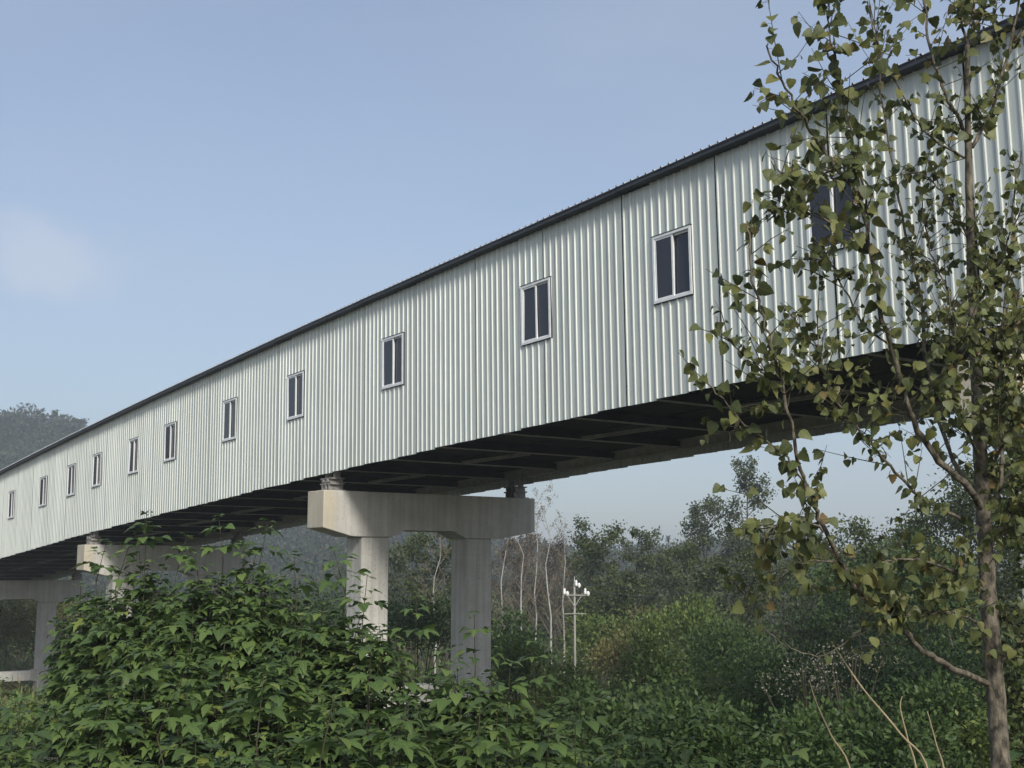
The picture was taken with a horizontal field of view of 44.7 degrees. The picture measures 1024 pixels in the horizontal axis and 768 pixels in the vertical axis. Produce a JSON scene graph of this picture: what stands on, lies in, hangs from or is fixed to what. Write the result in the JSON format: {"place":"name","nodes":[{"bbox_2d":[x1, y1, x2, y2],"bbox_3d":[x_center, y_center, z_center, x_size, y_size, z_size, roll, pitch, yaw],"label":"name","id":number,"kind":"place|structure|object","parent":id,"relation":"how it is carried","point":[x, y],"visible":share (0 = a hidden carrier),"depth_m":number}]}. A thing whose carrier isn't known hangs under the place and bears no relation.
{"place":"outdoors","nodes":[
{"label":"outdoors","id":0,"kind":"place"},
{"bbox_2d":[0,434,1011,601],"bbox_3d":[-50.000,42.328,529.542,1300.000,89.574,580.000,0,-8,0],"label":"hill","id":1,"kind":"structure","parent":0,"point":[15,449],"depth_m":385.00},
{"bbox_2d":[0,407,953,604],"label":"hill forest","id":2,"kind":"object","parent":1,"relation":"on","point":[309,548],"visible":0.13,"depth_m":340.53},
{"bbox_2d":[0,0,1022,554],"label":"sky","id":3,"kind":"structure","parent":0,"point":[187,187]},
{"bbox_2d":[0,600,1023,767],"bbox_3d":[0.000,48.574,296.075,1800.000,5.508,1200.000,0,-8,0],"label":"ground","id":4,"kind":"structure","parent":0,"point":[51,758],"depth_m":88.67},
{"bbox_2d":[0,677,43,767],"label":"broad leaved shrub","id":5,"kind":"object","parent":4,"relation":"on","point":[9,725],"visible":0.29,"depth_m":15.49},
{"bbox_2d":[0,693,52,767],"bbox_3d":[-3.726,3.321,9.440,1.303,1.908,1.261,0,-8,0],"label":"broad leaved shrub","id":6,"kind":"object","parent":4,"relation":"on","point":[26,755],"visible":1,"depth_m":9.47},
{"bbox_2d":[0,694,58,745],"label":"thicket shrub","id":7,"kind":"object","parent":4,"relation":"on","point":[29,723],"visible":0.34,"depth_m":28.95},
{"bbox_2d":[0,577,84,669],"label":"broadleaf tree","id":8,"kind":"object","parent":4,"relation":"on","point":[7,634],"visible":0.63,"depth_m":80.93},
{"bbox_2d":[0,569,85,694],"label":"concrete pier","id":9,"kind":"structure","parent":4,"relation":"on","point":[46,595],"depth_m":64.69},
{"bbox_2d":[0,579,105,660],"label":"broadleaf tree","id":10,"kind":"object","parent":4,"relation":"on","point":[73,614],"visible":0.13,"depth_m":86.96},
{"bbox_2d":[20,581,106,766],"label":"broad leaved shrub","id":11,"kind":"object","parent":4,"relation":"on","point":[51,676],"visible":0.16,"depth_m":15.02},
{"bbox_2d":[37,539,134,762],"bbox_3d":[-4.882,3.355,14.673,1.311,3.067,1.440,0,-8,0],"label":"broad leaved shrub","id":12,"kind":"object","parent":4,"relation":"on","point":[66,660],"visible":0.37,"depth_m":14.58},
{"bbox_2d":[30,616,163,767],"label":"broad leaved shrub","id":13,"kind":"object","parent":4,"relation":"on","point":[61,748],"visible":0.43,"depth_m":11.67},
{"bbox_2d":[47,686,155,767],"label":"broad leaved shrub","id":14,"kind":"object","parent":4,"relation":"on","point":[113,725],"visible":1,"depth_m":8.84},
{"bbox_2d":[61,542,180,757],"bbox_3d":[-4.428,3.321,14.300,1.425,2.996,1.322,0,-8,0],"label":"broad leaved shrub","id":15,"kind":"object","parent":4,"relation":"on","point":[80,676],"visible":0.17,"depth_m":14.15},
{"bbox_2d":[74,510,195,759],"bbox_3d":[-4.208,3.105,14.159,1.460,3.339,1.440,0,-8,0],"label":"broad leaved shrub","id":16,"kind":"object","parent":4,"relation":"on","point":[140,605],"visible":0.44,"depth_m":14.05},
{"bbox_2d":[63,582,250,767],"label":"broad leaved shrub","id":17,"kind":"object","parent":4,"relation":"on","point":[156,700],"visible":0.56,"depth_m":11.42},
{"bbox_2d":[76,530,249,692],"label":"concrete pier","id":18,"kind":"structure","parent":4,"relation":"on","point":[214,557],"depth_m":47.33},
{"bbox_2d":[120,531,225,766],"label":"broad leaved shrub","id":19,"kind":"object","parent":4,"relation":"on","point":[179,559],"visible":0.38,"depth_m":13.74},
{"bbox_2d":[133,661,253,767],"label":"broad leaved shrub","id":20,"kind":"object","parent":4,"relation":"on","point":[184,715],"visible":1,"depth_m":8.72},
{"bbox_2d":[150,514,264,749],"bbox_3d":[-3.309,3.077,13.738,1.411,3.282,1.472,0,-8,0],"label":"broad leaved shrub","id":21,"kind":"object","parent":4,"relation":"on","point":[206,609],"visible":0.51,"depth_m":13.62},
{"bbox_2d":[183,539,283,762],"bbox_3d":[-2.924,3.192,13.513,1.361,2.985,1.320,0,-8,0],"label":"broad leaved shrub","id":22,"kind":"object","parent":4,"relation":"on","point":[252,648],"visible":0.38,"depth_m":13.31},
{"bbox_2d":[126,591,341,767],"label":"broad leaved shrub","id":23,"kind":"object","parent":4,"relation":"on","point":[208,711],"visible":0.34,"depth_m":11.18},
{"bbox_2d":[182,571,306,626],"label":"thicket shrub","id":24,"kind":"object","parent":4,"relation":"on","point":[275,596],"visible":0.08,"depth_m":68.44},
{"bbox_2d":[220,667,313,767],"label":"broad leaved shrub","id":25,"kind":"object","parent":4,"relation":"on","point":[277,712],"visible":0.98,"depth_m":8.53},
{"bbox_2d":[224,517,319,728],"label":"broad leaved shrub","id":26,"kind":"object","parent":4,"relation":"on","point":[273,588],"visible":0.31,"depth_m":13.92},
{"bbox_2d":[230,550,336,732],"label":"broad leaved shrub","id":27,"kind":"object","parent":4,"relation":"on","point":[282,640],"visible":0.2,"depth_m":13.22},
{"bbox_2d":[208,613,391,767],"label":"broad leaved shrub","id":28,"kind":"object","parent":4,"relation":"on","point":[239,742],"visible":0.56,"depth_m":10.74},
{"bbox_2d":[270,679,373,767],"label":"broad leaved shrub","id":29,"kind":"object","parent":4,"relation":"on","point":[313,746],"visible":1,"depth_m":8.39},
{"bbox_2d":[282,544,374,738],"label":"broad leaved shrub","id":30,"kind":"object","parent":4,"relation":"on","point":[325,631],"visible":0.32,"depth_m":12.86},
{"bbox_2d":[268,574,388,650],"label":"thicket shrub","id":31,"kind":"object","parent":4,"relation":"on","point":[325,607],"visible":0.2,"depth_m":54.13},
{"bbox_2d":[301,571,425,753],"bbox_3d":[-1.507,3.201,12.489,1.369,2.632,1.324,0,-8,0],"label":"broad leaved shrub","id":32,"kind":"object","parent":4,"relation":"on","point":[377,665],"visible":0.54,"depth_m":12.41},
{"bbox_2d":[282,631,452,767],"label":"broad leaved shrub","id":33,"kind":"object","parent":4,"relation":"on","point":[377,685],"visible":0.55,"depth_m":10.42},
{"bbox_2d":[328,541,410,619],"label":"broadleaf tree","id":34,"kind":"object","parent":4,"relation":"on","point":[344,568],"visible":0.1,"depth_m":109.23},
{"bbox_2d":[343,700,435,767],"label":"broad leaved shrub","id":35,"kind":"object","parent":4,"relation":"on","point":[408,748],"visible":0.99,"depth_m":8.17},
{"bbox_2d":[349,594,476,764],"bbox_3d":[-0.911,3.280,12.223,1.692,2.400,1.574,0,-8,0],"label":"broad leaved shrub","id":36,"kind":"object","parent":4,"relation":"on","point":[414,689],"visible":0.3,"depth_m":12.23},
{"bbox_2d":[387,591,450,704],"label":"thicket shrub","id":37,"kind":"object","parent":4,"relation":"on","point":[427,619],"visible":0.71,"depth_m":44.56},
{"bbox_2d":[388,532,449,672],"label":"broadleaf tree","id":38,"kind":"object","parent":4,"relation":"on","point":[397,558],"visible":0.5,"depth_m":83.64},
{"bbox_2d":[307,470,534,728],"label":"concrete pier","id":39,"kind":"structure","parent":4,"relation":"on","point":[367,524],"depth_m":32.83},
{"bbox_2d":[399,532,451,679],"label":"broadleaf tree","id":40,"kind":"object","parent":4,"relation":"on","point":[415,554],"visible":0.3,"depth_m":76.27},
{"bbox_2d":[411,532,450,679],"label":"bare birch","id":41,"kind":"object","parent":4,"relation":"on","point":[434,577],"visible":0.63,"depth_m":69.11},
{"bbox_2d":[371,647,512,767],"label":"broad leaved shrub","id":42,"kind":"object","parent":4,"relation":"on","point":[460,757],"visible":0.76,"depth_m":10.06},
{"bbox_2d":[424,702,523,767],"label":"broad leaved shrub","id":43,"kind":"object","parent":4,"relation":"on","point":[477,749],"visible":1,"depth_m":8.27},
{"bbox_2d":[434,611,536,767],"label":"broad leaved shrub","id":44,"kind":"object","parent":4,"relation":"on","point":[453,709],"visible":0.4,"depth_m":11.72},
{"bbox_2d":[491,537,518,626],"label":"bare birch","id":45,"kind":"object","parent":4,"relation":"on","point":[501,582],"visible":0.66,"depth_m":73.17},
{"bbox_2d":[0,551,1020,658],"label":"wood edge","id":46,"kind":"object","parent":4,"relation":"on","point":[719,591],"visible":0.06,"depth_m":105.36},
{"bbox_2d":[0,13,1023,579],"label":"conveyor gallery","id":47,"kind":"object","parent":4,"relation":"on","point":[550,347],"visible":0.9,"depth_m":26.06},
{"bbox_2d":[39,476,47,506],"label":"window","id":48,"kind":"structure","parent":47,"relation":"in","point":[43,480],"depth_m":52.01},
{"bbox_2d":[66,463,75,496],"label":"window","id":49,"kind":"structure","parent":47,"relation":"in","point":[71,470],"depth_m":48.98},
{"bbox_2d":[92,452,101,487],"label":"window","id":50,"kind":"structure","parent":47,"relation":"in","point":[97,458],"depth_m":46.50},
{"bbox_2d":[128,436,138,474],"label":"window","id":51,"kind":"structure","parent":47,"relation":"in","point":[133,452],"depth_m":43.37},
{"bbox_2d":[164,421,176,461],"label":"window","id":52,"kind":"structure","parent":47,"relation":"in","point":[170,433],"depth_m":40.60},
{"bbox_2d":[222,397,237,441],"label":"window","id":53,"kind":"structure","parent":47,"relation":"in","point":[229,423],"depth_m":36.82},
{"bbox_2d":[286,370,304,420],"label":"window","id":54,"kind":"structure","parent":47,"relation":"in","point":[296,381],"depth_m":33.37},
{"bbox_2d":[382,332,404,389],"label":"window","id":55,"kind":"structure","parent":47,"relation":"in","point":[393,348],"depth_m":29.29},
{"bbox_2d":[519,276,552,346],"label":"window","id":56,"kind":"structure","parent":47,"relation":"in","point":[535,302],"depth_m":24.84},
{"bbox_2d":[651,224,693,304],"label":"window","id":57,"kind":"structure","parent":47,"relation":"in","point":[672,261],"depth_m":21.71},
{"bbox_2d":[805,169,860,256],"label":"window","id":58,"kind":"structure","parent":47,"relation":"in","point":[816,231],"depth_m":18.96},
{"bbox_2d":[0,631,1023,741],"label":"tall weeds","id":59,"kind":"object","parent":4,"relation":"on","point":[12,660],"visible":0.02,"depth_m":78.33},
{"bbox_2d":[491,537,536,643],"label":"tree","id":60,"kind":"object","parent":4,"relation":"on","point":[513,546],"visible":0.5,"depth_m":86.90},
{"bbox_2d":[459,658,569,767],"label":"broad leaved shrub","id":61,"kind":"object","parent":4,"relation":"on","point":[522,704],"visible":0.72,"depth_m":9.83},
{"bbox_2d":[500,535,539,631],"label":"bare birch","id":62,"kind":"object","parent":4,"relation":"on","point":[521,589],"visible":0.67,"depth_m":71.40},
{"bbox_2d":[491,618,556,722],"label":"thicket shrub","id":63,"kind":"object","parent":4,"relation":"on","point":[515,654],"visible":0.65,"depth_m":38.75},
{"bbox_2d":[491,603,568,698],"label":"thicket shrub","id":64,"kind":"object","parent":4,"relation":"on","point":[506,617],"visible":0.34,"depth_m":50.74},
{"bbox_2d":[497,528,563,645],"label":"tree","id":65,"kind":"object","parent":4,"relation":"on","point":[531,540],"visible":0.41,"depth_m":89.08},
{"bbox_2d":[522,485,547,673],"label":"bare birch","id":66,"kind":"object","parent":4,"relation":"on","point":[535,597],"visible":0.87,"depth_m":75.06},
{"bbox_2d":[509,712,578,767],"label":"broad leaved shrub","id":67,"kind":"object","parent":4,"relation":"on","point":[539,750],"visible":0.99,"depth_m":8.58},
{"bbox_2d":[524,480,576,661],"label":"bare birch","id":68,"kind":"object","parent":4,"relation":"on","point":[546,578],"visible":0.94,"depth_m":71.11},
{"bbox_2d":[519,535,583,659],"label":"bare tree","id":69,"kind":"object","parent":4,"relation":"on","point":[553,567],"visible":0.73,"depth_m":84.70},
{"bbox_2d":[502,641,607,767],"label":"broad leaved shrub","id":70,"kind":"object","parent":4,"relation":"on","point":[563,730],"visible":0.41,"depth_m":12.01},
{"bbox_2d":[542,512,580,672],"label":"bare birch","id":71,"kind":"object","parent":4,"relation":"on","point":[563,575],"visible":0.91,"depth_m":78.95},
{"bbox_2d":[522,548,604,631],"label":"broadleaf tree","id":72,"kind":"object","parent":4,"relation":"on","point":[579,579],"visible":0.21,"depth_m":126.25},
{"bbox_2d":[518,655,624,747],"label":"thicket shrub","id":73,"kind":"object","parent":4,"relation":"on","point":[556,687],"visible":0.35,"depth_m":29.14},
{"bbox_2d":[563,576,589,678],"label":"utility pole","id":74,"kind":"object","parent":4,"relation":"on","point":[578,585],"visible":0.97,"depth_m":55.09},
{"bbox_2d":[540,676,620,767],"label":"broad leaved shrub","id":75,"kind":"object","parent":4,"relation":"on","point":[593,724],"visible":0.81,"depth_m":10.05},
{"bbox_2d":[549,512,631,669],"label":"broadleaf tree","id":76,"kind":"object","parent":4,"relation":"on","point":[592,550],"visible":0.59,"depth_m":87.24},
{"bbox_2d":[555,606,636,698],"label":"thicket shrub","id":77,"kind":"object","parent":4,"relation":"on","point":[591,627],"visible":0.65,"depth_m":60.24},
{"bbox_2d":[548,674,673,767],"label":"thicket shrub","id":78,"kind":"object","parent":4,"relation":"on","point":[610,708],"visible":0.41,"depth_m":18.19},
{"bbox_2d":[573,561,655,675],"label":"broadleaf tree","id":79,"kind":"object","parent":4,"relation":"on","point":[622,582],"visible":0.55,"depth_m":76.10},
{"bbox_2d":[591,728,648,767],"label":"broad leaved shrub","id":80,"kind":"object","parent":4,"relation":"on","point":[623,762],"visible":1,"depth_m":8.74},
{"bbox_2d":[583,604,673,699],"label":"thicket shrub","id":81,"kind":"object","parent":4,"relation":"on","point":[612,658],"visible":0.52,"depth_m":54.19},
{"bbox_2d":[605,526,664,633],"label":"broadleaf tree","id":82,"kind":"object","parent":4,"relation":"on","point":[641,563],"visible":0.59,"depth_m":90.83},
{"bbox_2d":[594,629,695,717],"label":"thicket shrub","id":83,"kind":"object","parent":4,"relation":"on","point":[651,667],"visible":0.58,"depth_m":36.87},
{"bbox_2d":[599,700,694,767],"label":"broad leaved shrub","id":84,"kind":"object","parent":4,"relation":"on","point":[650,743],"visible":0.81,"depth_m":12.13},
{"bbox_2d":[625,539,708,612],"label":"broadleaf tree","id":85,"kind":"object","parent":4,"relation":"on","point":[667,552],"visible":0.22,"depth_m":108.78},
{"bbox_2d":[569,653,773,751],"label":"thicket shrub","id":86,"kind":"object","parent":4,"relation":"on","point":[673,690],"visible":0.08,"depth_m":21.95},
{"bbox_2d":[622,590,743,702],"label":"thicket shrub","id":87,"kind":"object","parent":4,"relation":"on","point":[690,616],"visible":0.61,"depth_m":50.58},
{"bbox_2d":[643,533,722,674],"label":"broadleaf tree","id":88,"kind":"object","parent":4,"relation":"on","point":[686,552],"visible":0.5,"depth_m":82.98},
{"bbox_2d":[665,493,743,616],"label":"broadleaf tree","id":89,"kind":"object","parent":4,"relation":"on","point":[695,522],"visible":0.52,"depth_m":90.86},
{"bbox_2d":[611,690,799,767],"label":"thicket shrub","id":90,"kind":"object","parent":4,"relation":"on","point":[678,728],"visible":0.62,"depth_m":13.52},
{"bbox_2d":[671,707,755,767],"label":"broad leaved shrub","id":91,"kind":"object","parent":4,"relation":"on","point":[711,761],"visible":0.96,"depth_m":11.63},
{"bbox_2d":[664,541,792,684],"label":"broadleaf tree","id":92,"kind":"object","parent":4,"relation":"on","point":[748,558],"visible":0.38,"depth_m":64.61},
{"bbox_2d":[679,612,782,695],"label":"thicket shrub","id":93,"kind":"object","parent":4,"relation":"on","point":[724,647],"visible":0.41,"depth_m":46.37},
{"bbox_2d":[630,626,844,741],"bbox_3d":[4.813,6.506,26.207,4.648,2.782,5.026,0,-8,0],"label":"thicket shrub","id":94,"kind":"object","parent":4,"relation":"on","point":[713,673],"visible":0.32,"depth_m":26.25},
{"bbox_2d":[704,455,792,649],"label":"broadleaf tree","id":95,"kind":"object","parent":4,"relation":"on","point":[744,476],"visible":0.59,"depth_m":87.33},
{"bbox_2d":[700,616,845,702],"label":"thicket shrub","id":96,"kind":"object","parent":4,"relation":"on","point":[755,651],"visible":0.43,"depth_m":42.61},
{"bbox_2d":[696,699,850,767],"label":"thicket shrub","id":97,"kind":"object","parent":4,"relation":"on","point":[804,740],"visible":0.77,"depth_m":13.20},
{"bbox_2d":[753,719,825,767],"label":"broad leaved shrub","id":98,"kind":"object","parent":4,"relation":"on","point":[788,759],"visible":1,"depth_m":10.98},
{"bbox_2d":[732,512,852,653],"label":"broadleaf tree","id":99,"kind":"object","parent":4,"relation":"on","point":[762,536],"visible":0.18,"depth_m":72.25},
{"bbox_2d":[718,642,896,749],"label":"thicket shrub","id":100,"kind":"object","parent":4,"relation":"on","point":[760,708],"visible":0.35,"depth_m":24.12},
{"bbox_2d":[755,656,862,729],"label":"flowering bush","id":101,"kind":"object","parent":4,"relation":"on","point":[804,684],"visible":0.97,"depth_m":16.54},
{"bbox_2d":[734,515,900,673],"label":"broadleaf tree","id":102,"kind":"object","parent":4,"relation":"on","point":[788,625],"visible":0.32,"depth_m":62.80},
{"bbox_2d":[809,728,870,767],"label":"broad leaved shrub","id":103,"kind":"object","parent":4,"relation":"on","point":[856,750],"visible":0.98,"depth_m":10.65},
{"bbox_2d":[754,693,934,766],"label":"thicket shrub","id":104,"kind":"object","parent":4,"relation":"on","point":[847,719],"visible":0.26,"depth_m":14.41},
{"bbox_2d":[803,639,894,727],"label":"flowering bush","id":105,"kind":"object","parent":4,"relation":"on","point":[837,688],"visible":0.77,"depth_m":18.66},
{"bbox_2d":[678,0,1023,767],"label":"young poplar","id":106,"kind":"object","parent":4,"relation":"on","point":[964,322],"visible":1,"depth_m":7.08},
{"bbox_2d":[775,542,958,683],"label":"broadleaf tree","id":107,"kind":"object","parent":4,"relation":"on","point":[832,635],"visible":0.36,"depth_m":42.98},
{"bbox_2d":[831,641,927,767],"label":"dry cane","id":108,"kind":"object","parent":4,"relation":"on","point":[902,735],"visible":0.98,"depth_m":6.83},
{"bbox_2d":[812,512,960,685],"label":"broadleaf tree","id":109,"kind":"object","parent":4,"relation":"on","point":[859,530],"visible":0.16,"depth_m":57.45},
{"bbox_2d":[798,637,976,737],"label":"thicket shrub","id":110,"kind":"object","parent":4,"relation":"on","point":[883,679],"visible":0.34,"depth_m":27.34},
{"bbox_2d":[816,710,978,767],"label":"thicket shrub","id":111,"kind":"object","parent":4,"relation":"on","point":[893,755],"visible":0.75,"depth_m":12.98},
{"bbox_2d":[834,660,1019,764],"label":"thicket shrub","id":112,"kind":"object","parent":4,"relation":"on","point":[930,697],"visible":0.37,"depth_m":17.23},
{"bbox_2d":[830,522,1023,689],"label":"broadleaf tree","id":113,"kind":"object","parent":4,"relation":"on","point":[902,570],"visible":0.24,"depth_m":37.89},
{"bbox_2d":[907,734,948,767],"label":"broad leaved shrub","id":114,"kind":"object","parent":4,"relation":"on","point":[930,762],"visible":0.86,"depth_m":10.61},
{"bbox_2d":[847,486,1018,674],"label":"broadleaf tree","id":115,"kind":"object","parent":4,"relation":"on","point":[917,522],"visible":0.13,"depth_m":52.59},
{"bbox_2d":[872,624,1023,721],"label":"thicket shrub","id":116,"kind":"object","parent":4,"relation":"on","point":[975,658],"visible":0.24,"depth_m":28.99},
{"bbox_2d":[916,456,1021,689],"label":"broadleaf tree","id":117,"kind":"object","parent":4,"relation":"on","point":[963,512],"visible":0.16,"depth_m":49.27},
{"bbox_2d":[921,677,1023,767],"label":"thicket shrub","id":118,"kind":"object","parent":4,"relation":"on","point":[982,754],"visible":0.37,"depth_m":16.31},
{"bbox_2d":[949,454,1022,640],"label":"broadleaf tree","id":119,"kind":"object","parent":4,"relation":"on","point":[1009,581],"visible":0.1,"depth_m":46.36},
{"bbox_2d":[957,326,1023,601],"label":"concrete pier","id":120,"kind":"structure","parent":4,"relation":"on","point":[965,384],"depth_m":16.40},
{"bbox_2d":[960,411,1023,767],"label":"broadleaf tree","id":121,"kind":"object","parent":4,"relation":"on","point":[1014,695],"visible":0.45,"depth_m":12.74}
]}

